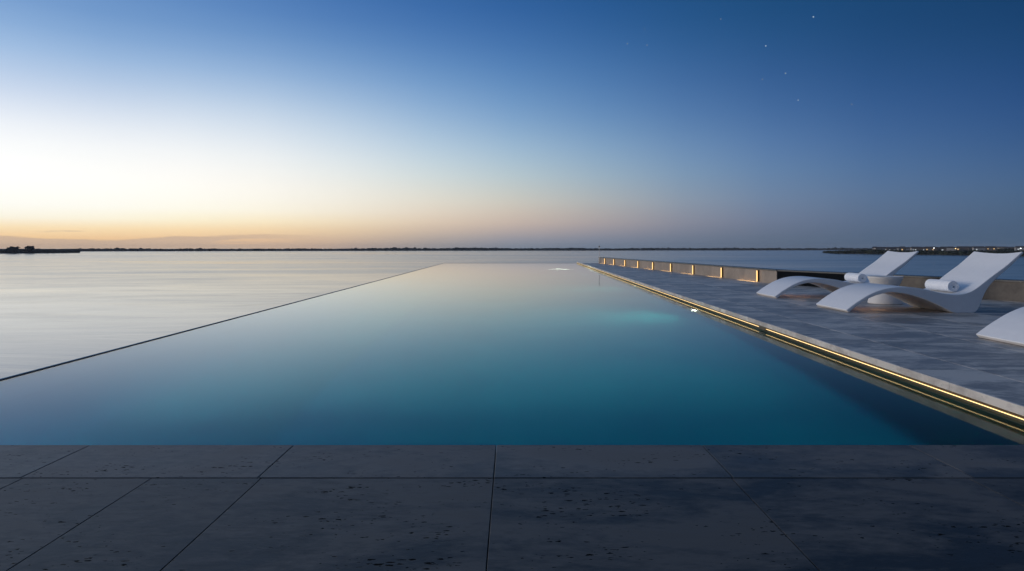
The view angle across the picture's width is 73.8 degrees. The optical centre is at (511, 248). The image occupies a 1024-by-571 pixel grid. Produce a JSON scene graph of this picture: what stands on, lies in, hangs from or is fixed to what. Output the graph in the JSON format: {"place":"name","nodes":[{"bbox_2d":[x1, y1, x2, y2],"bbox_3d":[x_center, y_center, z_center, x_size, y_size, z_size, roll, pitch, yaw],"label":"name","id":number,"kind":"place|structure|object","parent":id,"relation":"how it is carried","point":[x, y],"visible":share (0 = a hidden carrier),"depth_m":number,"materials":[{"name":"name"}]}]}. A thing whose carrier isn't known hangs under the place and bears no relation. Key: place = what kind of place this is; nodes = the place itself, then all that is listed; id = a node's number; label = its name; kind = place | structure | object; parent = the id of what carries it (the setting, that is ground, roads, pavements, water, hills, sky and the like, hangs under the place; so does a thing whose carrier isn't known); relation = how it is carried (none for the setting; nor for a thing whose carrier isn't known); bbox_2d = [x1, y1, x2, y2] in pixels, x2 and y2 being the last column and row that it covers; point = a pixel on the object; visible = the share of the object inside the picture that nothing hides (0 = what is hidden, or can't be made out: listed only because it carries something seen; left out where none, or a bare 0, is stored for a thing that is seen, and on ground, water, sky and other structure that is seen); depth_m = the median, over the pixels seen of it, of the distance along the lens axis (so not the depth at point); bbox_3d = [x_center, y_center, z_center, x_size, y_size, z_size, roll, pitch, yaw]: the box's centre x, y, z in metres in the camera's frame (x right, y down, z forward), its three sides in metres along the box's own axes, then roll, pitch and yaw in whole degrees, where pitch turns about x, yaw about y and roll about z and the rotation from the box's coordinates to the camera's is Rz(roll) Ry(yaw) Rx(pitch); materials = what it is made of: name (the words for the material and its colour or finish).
{"place":"outdoors","nodes":[
{"label":"outdoors","id":0,"kind":"place"},
{"bbox_2d":[36,248,865,250],"bbox_3d":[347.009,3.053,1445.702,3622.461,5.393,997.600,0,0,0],"label":"shore","id":1,"kind":"structure","parent":0,"point":[348,249],"depth_m":1357.57,"materials":[{"name":"black"}]},
{"bbox_2d":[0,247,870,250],"bbox_3d":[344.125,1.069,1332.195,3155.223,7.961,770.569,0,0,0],"label":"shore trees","id":2,"kind":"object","parent":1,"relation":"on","point":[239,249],"visible":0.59,"depth_m":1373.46,"materials":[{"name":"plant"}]},
{"bbox_2d":[0,478,1023,570],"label":"front paving","id":3,"kind":"structure","parent":0,"point":[535,524],"depth_m":1.85,"materials":[{"name":"stone"}]},
{"bbox_2d":[0,250,1023,378],"bbox_3d":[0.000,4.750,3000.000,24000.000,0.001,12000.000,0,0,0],"label":"sea","id":4,"kind":"structure","parent":0,"point":[56,308],"depth_m":107.30,"materials":[{"name":"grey liquid"}]},
{"bbox_2d":[0,0,1023,248],"label":"sky","id":5,"kind":"structure","parent":0,"point":[153,124],"materials":[{"name":"blue"}]},
{"bbox_2d":[583,263,1023,405],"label":"terrace paving","id":6,"kind":"structure","parent":0,"point":[950,347],"depth_m":6.63,"materials":[{"name":"stone"}]},
{"bbox_2d":[598,257,785,282],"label":"wall","id":7,"kind":"structure","parent":6,"relation":"on","point":[767,275],"depth_m":18.64,"materials":[{"name":"stone"}]},
{"bbox_2d":[756,270,758,281],"bbox_3d":[5.478,0.617,15.214,0.062,0.258,0.028,0,0,-3],"label":"wall light","id":8,"kind":"object","parent":7,"relation":"attached to","point":[757,275],"visible":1,"depth_m":15.20,"materials":[{"name":"yellow metal"}]},
{"bbox_2d":[777,270,853,286],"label":"wall","id":9,"kind":"structure","parent":6,"relation":"on","point":[816,274],"depth_m":13.35,"materials":[{"name":"stone"}]},
{"bbox_2d":[756,251,918,297],"bbox_3d":[5.013,0.395,10.598,2.136,0.710,0.870,0,0,2],"label":"sun lounger","id":10,"kind":"object","parent":6,"relation":"on","point":[889,263],"visible":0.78,"depth_m":10.48,"materials":[{"name":"white plastic"}]},
{"bbox_2d":[844,273,866,282],"bbox_3d":[5.342,0.454,10.620,0.144,0.137,0.512,0,0,4],"label":"rolled towel","id":11,"kind":"object","parent":10,"relation":"on","point":[856,277],"visible":1,"depth_m":10.48,"materials":[{"name":"fabric"}]},
{"bbox_2d":[867,276,903,304],"bbox_3d":[5.070,0.565,9.270,0.438,0.371,0.438,0,0,0],"label":"side table","id":12,"kind":"object","parent":6,"relation":"on","point":[884,299],"visible":0.77,"depth_m":9.11,"materials":[{"name":"white plastic"}]},
{"bbox_2d":[816,251,1022,312],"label":"sun lounger","id":13,"kind":"object","parent":6,"relation":"on","point":[974,275],"visible":0.91,"depth_m":8.10,"materials":[{"name":"white plastic"}]},
{"bbox_2d":[925,279,958,291],"bbox_3d":[5.272,0.454,8.380,0.144,0.137,0.512,0,0,3],"label":"rolled towel","id":14,"kind":"object","parent":13,"relation":"on","point":[943,285],"visible":1,"depth_m":8.26,"materials":[{"name":"fabric"}]},
{"bbox_2d":[893,274,1023,301],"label":"wall","id":15,"kind":"structure","parent":6,"relation":"on","point":[1006,289],"depth_m":9.85,"materials":[{"name":"concrete"}]},
{"bbox_2d":[976,307,1023,345],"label":"sun lounger","id":16,"kind":"object","parent":6,"relation":"on","point":[1008,327],"visible":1,"depth_m":5.51,"materials":[{"name":"white plastic"}]},
{"bbox_2d":[839,253,1021,255],"bbox_3d":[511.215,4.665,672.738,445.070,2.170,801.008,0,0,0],"label":"headland","id":17,"kind":"structure","parent":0,"point":[917,254],"depth_m":501.69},
{"bbox_2d":[823,249,1023,255],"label":"headland trees","id":18,"kind":"object","parent":17,"relation":"on","point":[882,251],"visible":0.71,"depth_m":497.43,"materials":[{"name":"plant"}]},
{"bbox_2d":[985,246,996,250],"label":"house","id":19,"kind":"structure","parent":0,"point":[990,248],"depth_m":660.43,"materials":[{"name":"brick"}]},
{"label":"town bank","id":20,"kind":"structure","parent":0,"visible":0},
{"bbox_2d":[886,247,896,249],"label":"house","id":21,"kind":"structure","parent":20,"relation":"on","point":[891,248],"depth_m":614.95,"materials":[{"name":"brick"}]},
{"bbox_2d":[913,247,923,249],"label":"house","id":22,"kind":"structure","parent":20,"relation":"on","point":[918,248],"depth_m":645.06,"materials":[{"name":"brick"}]},
{"bbox_2d":[924,247,935,250],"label":"house","id":23,"kind":"structure","parent":20,"relation":"on","point":[930,248],"depth_m":629.77,"materials":[{"name":"brick"}]},
{"bbox_2d":[870,248,1013,250],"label":"town trees","id":24,"kind":"object","parent":20,"relation":"on","point":[1004,249],"visible":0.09,"depth_m":649.35,"materials":[{"name":"plant"}]},
{"bbox_2d":[939,247,946,250],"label":"house","id":25,"kind":"structure","parent":20,"relation":"on","point":[942,248],"depth_m":626.52,"materials":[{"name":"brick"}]},
{"bbox_2d":[947,246,953,250],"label":"house","id":26,"kind":"structure","parent":20,"relation":"on","point":[949,248],"depth_m":612.60,"materials":[{"name":"tile"}]},
{"bbox_2d":[956,246,970,250],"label":"house","id":27,"kind":"structure","parent":20,"relation":"on","point":[962,248],"depth_m":614.59,"materials":[{"name":"brick"}]},
{"bbox_2d":[972,246,985,250],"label":"house","id":28,"kind":"structure","parent":20,"relation":"on","point":[978,248],"depth_m":628.07,"materials":[{"name":"tile"}]},
{"bbox_2d":[1014,246,1023,250],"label":"house","id":29,"kind":"structure","parent":20,"relation":"on","point":[1016,248],"depth_m":624.76,"materials":[{"name":"tile"}]},
{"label":"terrace base","id":30,"kind":"structure","parent":0,"visible":0},
{"bbox_2d":[1,264,438,378],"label":"pool tank","id":31,"kind":"object","parent":30,"relation":"in","point":[158,337],"visible":0.03,"depth_m":6.19,"materials":[{"name":"tile"}]},
{"bbox_2d":[0,263,442,379],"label":"infinity edge","id":32,"kind":"object","parent":31,"relation":"attached to","point":[162,337],"depth_m":6.10,"materials":[{"name":"stone"}]},
{"bbox_2d":[0,263,1023,445],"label":"pool water","id":33,"kind":"structure","parent":31,"relation":"in","point":[496,354],"depth_m":4.30,"materials":[{"name":"blue liquid"}]},
{"bbox_2d":[577,262,1023,415],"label":"pool coping","id":34,"kind":"object","parent":31,"relation":"on","point":[1007,405],"visible":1,"depth_m":4.55,"materials":[{"name":"stone"}]},
{"bbox_2d":[578,263,1023,422],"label":"pool side wall","id":35,"kind":"structure","parent":31,"relation":"on","point":[997,412],"depth_m":4.55,"materials":[{"name":"beige stone"}]},
{"bbox_2d":[579,263,758,326],"bbox_3d":[3.112,0.807,22.755,0.014,0.022,31.410,0,0,2],"label":"led strip","id":36,"kind":"object","parent":35,"relation":"attached to","point":[689,301],"visible":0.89,"depth_m":9.86,"materials":[{"name":"yellow plastic"}]},
{"bbox_2d":[580,264,1023,425],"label":"pool waterline tile","id":37,"kind":"object","parent":35,"relation":"attached to","point":[976,407],"visible":0.11,"depth_m":4.54,"materials":[{"name":"black tile"}]},
{"bbox_2d":[766,328,1023,419],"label":"led strip","id":38,"kind":"object","parent":35,"relation":"attached to","point":[1015,415],"visible":0.94,"depth_m":4.14,"materials":[{"name":"yellow plastic"}]},
{"bbox_2d":[0,445,1023,483],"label":"front coping","id":39,"kind":"object","parent":30,"relation":"on","point":[511,461],"visible":0.77,"depth_m":2.40,"materials":[{"name":"stone"}]},
{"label":"left headland","id":40,"kind":"structure","parent":0,"visible":0},
{"bbox_2d":[5,246,20,250],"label":"tree","id":41,"kind":"object","parent":40,"relation":"on","point":[11,248],"visible":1,"depth_m":626.71,"materials":[{"name":"black plant"}]},
{"bbox_2d":[24,246,34,252],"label":"tree","id":42,"kind":"object","parent":40,"relation":"on","point":[29,248],"visible":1,"depth_m":644.76,"materials":[{"name":"black plant"}]},
{"bbox_2d":[0,249,79,252],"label":"headland scrub","id":43,"kind":"object","parent":40,"relation":"on","point":[42,251],"visible":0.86,"depth_m":657.59,"materials":[{"name":"plant"}]}
]}

